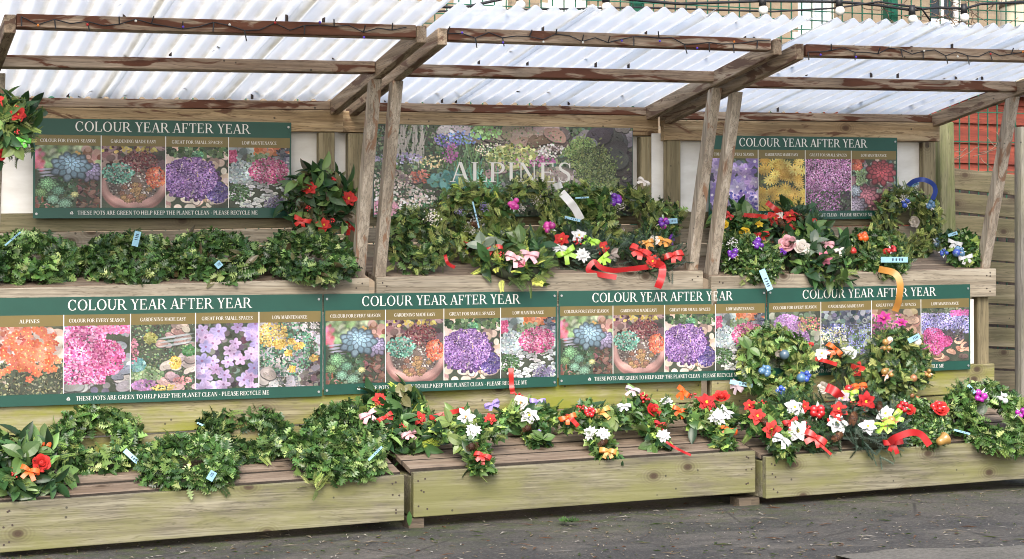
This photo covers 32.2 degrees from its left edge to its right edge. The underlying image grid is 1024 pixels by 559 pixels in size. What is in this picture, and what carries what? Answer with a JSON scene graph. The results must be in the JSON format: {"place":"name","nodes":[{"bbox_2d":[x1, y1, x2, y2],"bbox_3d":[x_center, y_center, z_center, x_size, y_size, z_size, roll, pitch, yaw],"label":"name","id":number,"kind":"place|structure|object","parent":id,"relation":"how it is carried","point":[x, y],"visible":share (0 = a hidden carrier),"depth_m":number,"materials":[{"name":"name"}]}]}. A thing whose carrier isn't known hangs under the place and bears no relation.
{"place":"outdoors","nodes":[
{"label":"outdoors","id":0,"kind":"place"},
{"bbox_2d":[0,406,1023,558],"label":"ground","id":1,"kind":"structure","parent":0,"point":[513,525],"depth_m":7.88,"materials":[{"name":"grey asphalt"}]},
{"bbox_2d":[0,0,449,552],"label":"display stand","id":2,"kind":"object","parent":1,"relation":"on","point":[342,68],"visible":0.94,"depth_m":8.01,"materials":[{"name":"brown wood"}]},
{"bbox_2d":[0,86,47,170],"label":"poinsettia wreath","id":3,"kind":"object","parent":2,"relation":"hanging from","point":[17,127],"visible":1,"depth_m":7.59,"materials":[{"name":"green plant"}]},
{"bbox_2d":[0,421,79,501],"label":"laurel arrangement","id":4,"kind":"object","parent":2,"relation":"on","point":[32,458],"visible":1,"depth_m":7.52,"materials":[{"name":"green plant"}]},
{"bbox_2d":[0,227,84,285],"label":"holly wreath","id":5,"kind":"object","parent":2,"relation":"on","point":[60,263],"visible":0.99,"depth_m":8.18,"materials":[{"name":"green plant"}]},
{"bbox_2d":[48,403,147,475],"bbox_3d":[-1.874,0.707,7.973,0.466,0.364,0.406,0,-1,-21],"label":"holly wreath","id":6,"kind":"object","parent":2,"relation":"on","point":[124,430],"visible":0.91,"depth_m":7.94,"materials":[{"name":"green plant"}]},
{"bbox_2d":[77,228,181,286],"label":"holly wreath","id":7,"kind":"object","parent":2,"relation":"on","point":[104,254],"visible":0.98,"depth_m":8.27,"materials":[{"name":"green plant"}]},
{"bbox_2d":[0,294,321,406],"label":"plant sign","id":8,"kind":"object","parent":2,"relation":"attached to","point":[86,350],"visible":1,"depth_m":8.18,"materials":[{"name":"multicoloured plastic"}]},
{"bbox_2d":[33,118,290,217],"bbox_3d":[-1.708,-0.544,8.749,1.269,0.507,0.008,0,-1,-21],"label":"plant sign","id":9,"kind":"object","parent":2,"relation":"attached to","point":[101,168],"visible":0.97,"depth_m":8.74,"materials":[{"name":"multicoloured plastic"}]},
{"bbox_2d":[131,429,242,499],"bbox_3d":[-1.438,0.821,7.851,0.492,0.317,0.491,0,-1,-21],"label":"holly wreath","id":10,"kind":"object","parent":2,"relation":"on","point":[158,459],"visible":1,"depth_m":7.77,"materials":[{"name":"green plant"}]},
{"bbox_2d":[21,16,406,40],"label":"fairy lights","id":11,"kind":"object","parent":2,"relation":"attached to","point":[229,24],"visible":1,"depth_m":7.43},
{"bbox_2d":[164,225,267,287],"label":"holly wreath","id":12,"kind":"object","parent":2,"relation":"on","point":[242,262],"visible":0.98,"depth_m":8.40,"materials":[{"name":"green plant"}]},
{"bbox_2d":[193,405,294,465],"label":"holly wreath","id":13,"kind":"object","parent":2,"relation":"on","point":[273,429],"visible":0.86,"depth_m":8.22,"materials":[{"name":"green plant"}]},
{"bbox_2d":[258,225,362,289],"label":"holly wreath","id":14,"kind":"object","parent":2,"relation":"on","point":[283,250],"visible":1,"depth_m":8.49,"materials":[{"name":"green plant"}]},
{"bbox_2d":[297,471,331,500],"bbox_3d":[-0.866,0.916,7.851,0.169,0.134,0.075,0,-1,-21],"label":"conifer sprig","id":15,"kind":"object","parent":2,"relation":"hanging from","point":[318,481],"visible":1,"depth_m":7.86,"materials":[{"name":"green plant"}]},
{"bbox_2d":[273,151,357,234],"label":"poinsettia wreath","id":16,"kind":"object","parent":2,"relation":"hanging from","point":[320,197],"visible":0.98,"depth_m":8.86,"materials":[{"name":"green plant"}]},
{"bbox_2d":[281,417,393,487],"bbox_3d":[-0.798,0.781,8.097,0.498,0.298,0.485,0,-1,-21],"label":"holly wreath","id":17,"kind":"object","parent":2,"relation":"on","point":[303,448],"visible":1,"depth_m":8.01,"materials":[{"name":"green plant"}]},
{"bbox_2d":[299,396,390,459],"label":"holly wreath","id":18,"kind":"object","parent":2,"relation":"on","point":[337,412],"visible":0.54,"depth_m":8.40,"materials":[{"name":"green plant"}]},
{"bbox_2d":[407,511,411,525],"bbox_3d":[-0.464,1.083,8.029,0.026,0.068,0.002,0,-1,-21],"label":"fallen leaf","id":19,"kind":"object","parent":1,"relation":"on","point":[409,518],"visible":1,"depth_m":8.03,"materials":[{"name":"green plant"}]},
{"bbox_2d":[402,516,423,527],"bbox_3d":[-0.456,1.127,8.190,0.075,0.066,0.100,0,-1,-21],"label":"packing block","id":20,"kind":"object","parent":1,"relation":"on","point":[417,522],"depth_m":8.15,"materials":[{"name":"brown wood"}]},
{"bbox_2d":[1,487,1023,558],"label":"ground litter","id":21,"kind":"object","parent":1,"relation":"on","point":[722,544],"visible":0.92,"depth_m":7.68,"materials":[{"name":"green plant"}]},
{"bbox_2d":[30,0,999,413],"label":"stone building","id":22,"kind":"structure","parent":1,"relation":"on","point":[986,16],"depth_m":16.60,"materials":[{"name":"stone"}]},
{"bbox_2d":[445,0,507,12],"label":"window","id":23,"kind":"structure","parent":22,"relation":"in","point":[503,2],"depth_m":15.63,"materials":[{"name":"paint"}]},
{"bbox_2d":[539,0,600,11],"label":"window","id":24,"kind":"structure","parent":22,"relation":"in","point":[559,3],"depth_m":15.80,"materials":[{"name":"paint"}]},
{"bbox_2d":[792,3,833,37],"bbox_3d":[2.877,-2.639,16.802,0.609,0.846,0.220,0,-1,-21],"label":"window","id":25,"kind":"structure","parent":22,"relation":"in","point":[806,14],"depth_m":16.86,"materials":[{"name":"paint"}]},
{"bbox_2d":[923,0,970,25],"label":"window","id":26,"kind":"structure","parent":22,"relation":"in","point":[943,2],"depth_m":17.40,"materials":[{"name":"paint"}]},
{"bbox_2d":[26,0,1023,349],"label":"fence","id":27,"kind":"object","parent":1,"relation":"on","point":[832,12],"depth_m":11.12,"materials":[{"name":"green metal"}]},
{"bbox_2d":[438,0,1023,22],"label":"festoon lights","id":28,"kind":"object","parent":27,"relation":"hanging from","point":[839,7],"visible":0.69,"depth_m":10.76},
{"bbox_2d":[860,0,1017,169],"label":"dry creeper","id":29,"kind":"object","parent":27,"relation":"attached to","point":[971,12],"visible":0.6,"depth_m":11.22,"materials":[{"name":"brown plant"}]},
{"bbox_2d":[558,516,587,521],"bbox_3d":[0.286,1.102,8.153,0.142,0.032,0.082,0,-1,-6],"label":"fallen sprig","id":30,"kind":"object","parent":1,"relation":"on","point":[562,519],"visible":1,"depth_m":8.15,"materials":[{"name":"green plant"}]},
{"bbox_2d":[334,2,816,516],"bbox_3d":[0.240,-0.033,8.736,1.850,2.377,1.829,0,-1,-21],"label":"display stand","id":31,"kind":"object","parent":1,"relation":"on","point":[589,79],"visible":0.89,"depth_m":8.70,"materials":[{"name":"brown wood"}]},
{"bbox_2d":[348,373,443,465],"bbox_3d":[-0.549,0.667,8.504,0.444,0.429,0.442,-1,-1,37],"label":"laurel arrangement","id":32,"kind":"object","parent":31,"relation":"on","point":[404,409],"visible":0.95,"depth_m":8.43,"materials":[{"name":"green plant"}]},
{"bbox_2d":[386,203,454,275],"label":"conifer wreath","id":33,"kind":"object","parent":31,"relation":"on","point":[408,226],"visible":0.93,"depth_m":8.81,"materials":[{"name":"green plant"}]},
{"bbox_2d":[323,291,556,394],"bbox_3d":[-0.336,0.305,8.725,1.234,0.500,0.008,0,-1,-24],"label":"plant sign","id":34,"kind":"object","parent":31,"relation":"attached to","point":[444,341],"visible":1,"depth_m":8.72,"materials":[{"name":"multicoloured plastic"}]},
{"bbox_2d":[422,402,511,481],"bbox_3d":[-0.171,0.759,8.363,0.391,0.356,0.390,-1,-1,37],"label":"evergreen cross","id":35,"kind":"object","parent":31,"relation":"on","point":[466,431],"visible":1,"depth_m":8.31,"materials":[{"name":"green plant"}]},
{"bbox_2d":[432,174,515,262],"bbox_3d":[-0.209,-0.310,9.219,0.486,0.492,0.281,0,-1,-21],"label":"conifer wreath","id":36,"kind":"object","parent":31,"relation":"on","point":[461,202],"visible":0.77,"depth_m":9.19,"materials":[{"name":"green plant"}]},
{"bbox_2d":[373,124,632,216],"bbox_3d":[-0.027,-0.579,9.483,1.488,0.518,0.008,0,-1,-21],"label":"alpines sign","id":37,"kind":"object","parent":31,"relation":"attached to","point":[432,161],"visible":0.59,"depth_m":9.47,"materials":[{"name":"multicoloured plastic"}]},
{"bbox_2d":[464,222,558,298],"bbox_3d":[0.020,-0.098,8.970,0.531,0.398,0.456,0,-1,-21],"label":"conifer wreath","id":38,"kind":"object","parent":31,"relation":"on","point":[519,257],"visible":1,"depth_m":8.87,"materials":[{"name":"green plant"}]},
{"bbox_2d":[484,368,562,449],"bbox_3d":[0.058,0.652,8.724,0.397,0.425,0.331,0,-1,1],"label":"evergreen cross","id":39,"kind":"object","parent":31,"relation":"on","point":[532,420],"visible":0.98,"depth_m":8.70,"materials":[{"name":"green plant"}]},
{"bbox_2d":[496,174,566,241],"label":"conifer wreath","id":40,"kind":"object","parent":31,"relation":"on","point":[517,194],"visible":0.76,"depth_m":9.31,"materials":[{"name":"green plant"}]},
{"bbox_2d":[539,178,618,243],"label":"conifer wreath","id":41,"kind":"object","parent":31,"relation":"on","point":[579,200],"visible":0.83,"depth_m":9.42,"materials":[{"name":"green plant"}]},
{"bbox_2d":[547,218,624,271],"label":"spruce wreath","id":42,"kind":"object","parent":31,"relation":"on","point":[581,248],"visible":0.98,"depth_m":9.20,"materials":[{"name":"green plant"}]},
{"bbox_2d":[554,397,632,465],"bbox_3d":[0.430,0.735,8.683,0.394,0.318,0.379,0,-1,36],"label":"evergreen cross","id":43,"kind":"object","parent":31,"relation":"on","point":[595,424],"visible":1,"depth_m":8.64,"materials":[{"name":"green plant"}]},
{"bbox_2d":[447,26,769,53],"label":"fairy lights","id":44,"kind":"object","parent":31,"relation":"attached to","point":[658,37],"visible":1,"depth_m":8.17},
{"bbox_2d":[595,176,662,259],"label":"conifer wreath","id":45,"kind":"object","parent":31,"relation":"on","point":[639,198],"visible":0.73,"depth_m":9.58,"materials":[{"name":"green plant"}]},
{"bbox_2d":[586,224,693,288],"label":"spruce wreath","id":46,"kind":"object","parent":31,"relation":"on","point":[645,252],"visible":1,"depth_m":9.22,"materials":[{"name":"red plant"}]},
{"bbox_2d":[613,383,690,455],"bbox_3d":[0.683,0.716,8.812,0.392,0.385,0.409,0,-1,3],"label":"evergreen cross","id":47,"kind":"object","parent":31,"relation":"on","point":[648,419],"visible":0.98,"depth_m":8.81,"materials":[{"name":"green plant"}]},
{"bbox_2d":[558,288,765,384],"bbox_3d":[0.789,0.290,9.169,1.166,0.492,0.008,0,-1,-19],"label":"plant sign","id":48,"kind":"object","parent":31,"relation":"attached to","point":[621,336],"visible":0.94,"depth_m":9.15,"materials":[{"name":"multicoloured plastic"}]},
{"bbox_2d":[641,195,689,242],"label":"holly wreath","id":49,"kind":"object","parent":31,"relation":"on","point":[671,215],"visible":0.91,"depth_m":9.62,"materials":[{"name":"green plant"}]},
{"bbox_2d":[676,384,740,451],"bbox_3d":[0.987,0.721,8.924,0.363,0.375,0.375,0,-1,15],"label":"evergreen cross","id":50,"kind":"object","parent":31,"relation":"on","point":[718,423],"visible":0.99,"depth_m":8.89,"materials":[{"name":"green plant"}]},
{"bbox_2d":[730,496,750,505],"bbox_3d":[1.136,1.109,8.817,0.070,0.057,0.100,0,-1,-21],"label":"packing block","id":51,"kind":"object","parent":1,"relation":"on","point":[740,500],"depth_m":8.78,"materials":[{"name":"brown wood"}]},
{"bbox_2d":[744,495,759,504],"bbox_3d":[1.188,1.108,8.837,0.050,0.056,0.100,0,-1,-21],"label":"packing block","id":52,"kind":"object","parent":1,"relation":"on","point":[755,500],"depth_m":8.79,"materials":[{"name":"brown wood"}]},
{"bbox_2d":[651,17,1023,498],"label":"display stand","id":53,"kind":"object","parent":1,"relation":"on","point":[891,93],"visible":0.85,"depth_m":9.43,"materials":[{"name":"brown wood"}]},
{"bbox_2d":[704,195,772,241],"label":"wreath","id":54,"kind":"object","parent":53,"relation":"on","point":[742,213],"visible":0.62,"depth_m":9.70,"materials":[{"name":"green plant"}]},
{"bbox_2d":[720,229,786,290],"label":"box wreath","id":55,"kind":"object","parent":53,"relation":"on","point":[752,256],"visible":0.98,"depth_m":9.37,"materials":[{"name":"green plant"}]},
{"bbox_2d":[730,397,801,466],"bbox_3d":[1.295,0.756,8.836,0.337,0.334,0.382,0,-1,-21],"label":"evergreen cross","id":56,"kind":"object","parent":53,"relation":"on","point":[761,418],"visible":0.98,"depth_m":8.82,"materials":[{"name":"green plant"}]},
{"bbox_2d":[730,320,819,406],"bbox_3d":[1.383,0.450,9.254,0.527,0.481,0.318,0,-1,-21],"label":"standing wreath","id":57,"kind":"object","parent":53,"relation":"on","point":[757,345],"visible":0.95,"depth_m":9.21,"materials":[{"name":"green plant"}]},
{"bbox_2d":[761,195,834,244],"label":"poinsettia wreath","id":58,"kind":"object","parent":53,"relation":"on","point":[778,219],"visible":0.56,"depth_m":9.77,"materials":[{"name":"red plant"}]},
{"bbox_2d":[708,135,896,218],"bbox_3d":[1.665,-0.577,10.077,1.230,0.499,0.008,0,-1,-21],"label":"plant sign","id":59,"kind":"object","parent":53,"relation":"attached to","point":[843,177],"visible":0.87,"depth_m":10.10,"materials":[{"name":"multicoloured plastic"}]},
{"bbox_2d":[760,385,848,456],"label":"fir wreath","id":60,"kind":"object","parent":53,"relation":"on","point":[818,437],"visible":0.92,"depth_m":8.91,"materials":[{"name":"green plant"}]},
{"bbox_2d":[774,212,862,298],"bbox_3d":[1.669,-0.132,9.595,0.531,0.480,0.479,0,-1,-21],"label":"lily spray","id":61,"kind":"object","parent":53,"relation":"on","point":[817,251],"visible":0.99,"depth_m":9.51,"materials":[{"name":"green plant"}]},
{"bbox_2d":[808,337,865,393],"bbox_3d":[1.740,0.476,9.428,0.318,0.361,0.276,0,-1,29],"label":"standing cross","id":62,"kind":"object","parent":53,"relation":"on","point":[842,360],"visible":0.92,"depth_m":9.38,"materials":[{"name":"green plant"}]},
{"bbox_2d":[767,284,969,376],"bbox_3d":[1.943,0.272,9.593,1.280,0.498,0.008,0,-1,-21],"label":"plant sign","id":63,"kind":"object","parent":53,"relation":"attached to","point":[937,317],"visible":0.71,"depth_m":9.59,"materials":[{"name":"multicoloured plastic"}]},
{"bbox_2d":[822,380,931,469],"bbox_3d":[1.837,0.740,9.029,0.561,0.447,0.465,0,-1,9],"label":"fir wreath","id":64,"kind":"object","parent":53,"relation":"on","point":[853,402],"visible":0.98,"depth_m":8.95,"materials":[{"name":"green plant"}]},
{"bbox_2d":[847,222,916,280],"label":"box wreath","id":65,"kind":"object","parent":53,"relation":"on","point":[894,251],"visible":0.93,"depth_m":9.70,"materials":[{"name":"green plant"}]},
{"bbox_2d":[865,376,906,404],"bbox_3d":[1.997,0.608,9.495,0.312,0.206,0.199,0,-1,-21],"label":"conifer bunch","id":66,"kind":"object","parent":53,"relation":"on","point":[884,395],"visible":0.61,"depth_m":9.45,"materials":[{"name":"green plant"}]},
{"bbox_2d":[861,266,936,398],"bbox_3d":[2.088,0.292,9.506,0.450,0.736,0.257,0,-1,-21],"label":"standing wreath","id":67,"kind":"object","parent":53,"relation":"on","point":[891,351],"visible":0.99,"depth_m":9.48,"materials":[{"name":"green plant"}]},
{"bbox_2d":[871,177,946,258],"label":"conifer wreath","id":68,"kind":"object","parent":53,"relation":"on","point":[898,203],"visible":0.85,"depth_m":10.18,"materials":[{"name":"green plant"}]},
{"bbox_2d":[807,44,1023,64],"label":"fairy lights","id":69,"kind":"object","parent":53,"relation":"attached to","point":[923,51],"visible":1,"depth_m":8.71},
{"bbox_2d":[888,395,969,451],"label":"box wreath","id":70,"kind":"object","parent":53,"relation":"on","point":[931,420],"visible":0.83,"depth_m":9.11,"materials":[{"name":"green plant"}]},
{"bbox_2d":[937,227,980,267],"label":"holly wreath","id":71,"kind":"object","parent":53,"relation":"on","point":[961,246],"visible":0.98,"depth_m":9.93,"materials":[{"name":"green plant"}]},
{"bbox_2d":[943,376,1023,459],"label":"holly wreath","id":72,"kind":"object","parent":53,"relation":"on","point":[970,399],"visible":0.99,"depth_m":9.26,"materials":[{"name":"green plant"}]},
{"bbox_2d":[766,92,1023,401],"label":"red shed","id":73,"kind":"structure","parent":1,"relation":"on","point":[982,133],"depth_m":12.10,"materials":[{"name":"paint"}]},
{"bbox_2d":[934,122,1014,395],"bbox_3d":[3.019,0.070,10.935,1.009,2.074,0.160,0,-1,-21],"label":"slat fence","id":74,"kind":"object","parent":1,"relation":"on","point":[950,179],"visible":0.25,"depth_m":10.97,"materials":[{"name":"brown wood"}]},
{"bbox_2d":[999,0,1023,80],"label":"storage tank","id":75,"kind":"object","parent":1,"relation":"on","point":[1011,15],"visible":0.11,"depth_m":12.77,"materials":[{"name":"beige plastic"}]},
{"bbox_2d":[1014,127,1023,397],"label":"round post","id":76,"kind":"object","parent":1,"relation":"on","point":[1019,243],"visible":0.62,"depth_m":10.57,"materials":[{"name":"wood"}]},
{"bbox_2d":[835,545,1023,558],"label":"path","id":77,"kind":"structure","parent":0,"point":[1007,552],"depth_m":7.00,"materials":[{"name":"concrete"}]}
]}

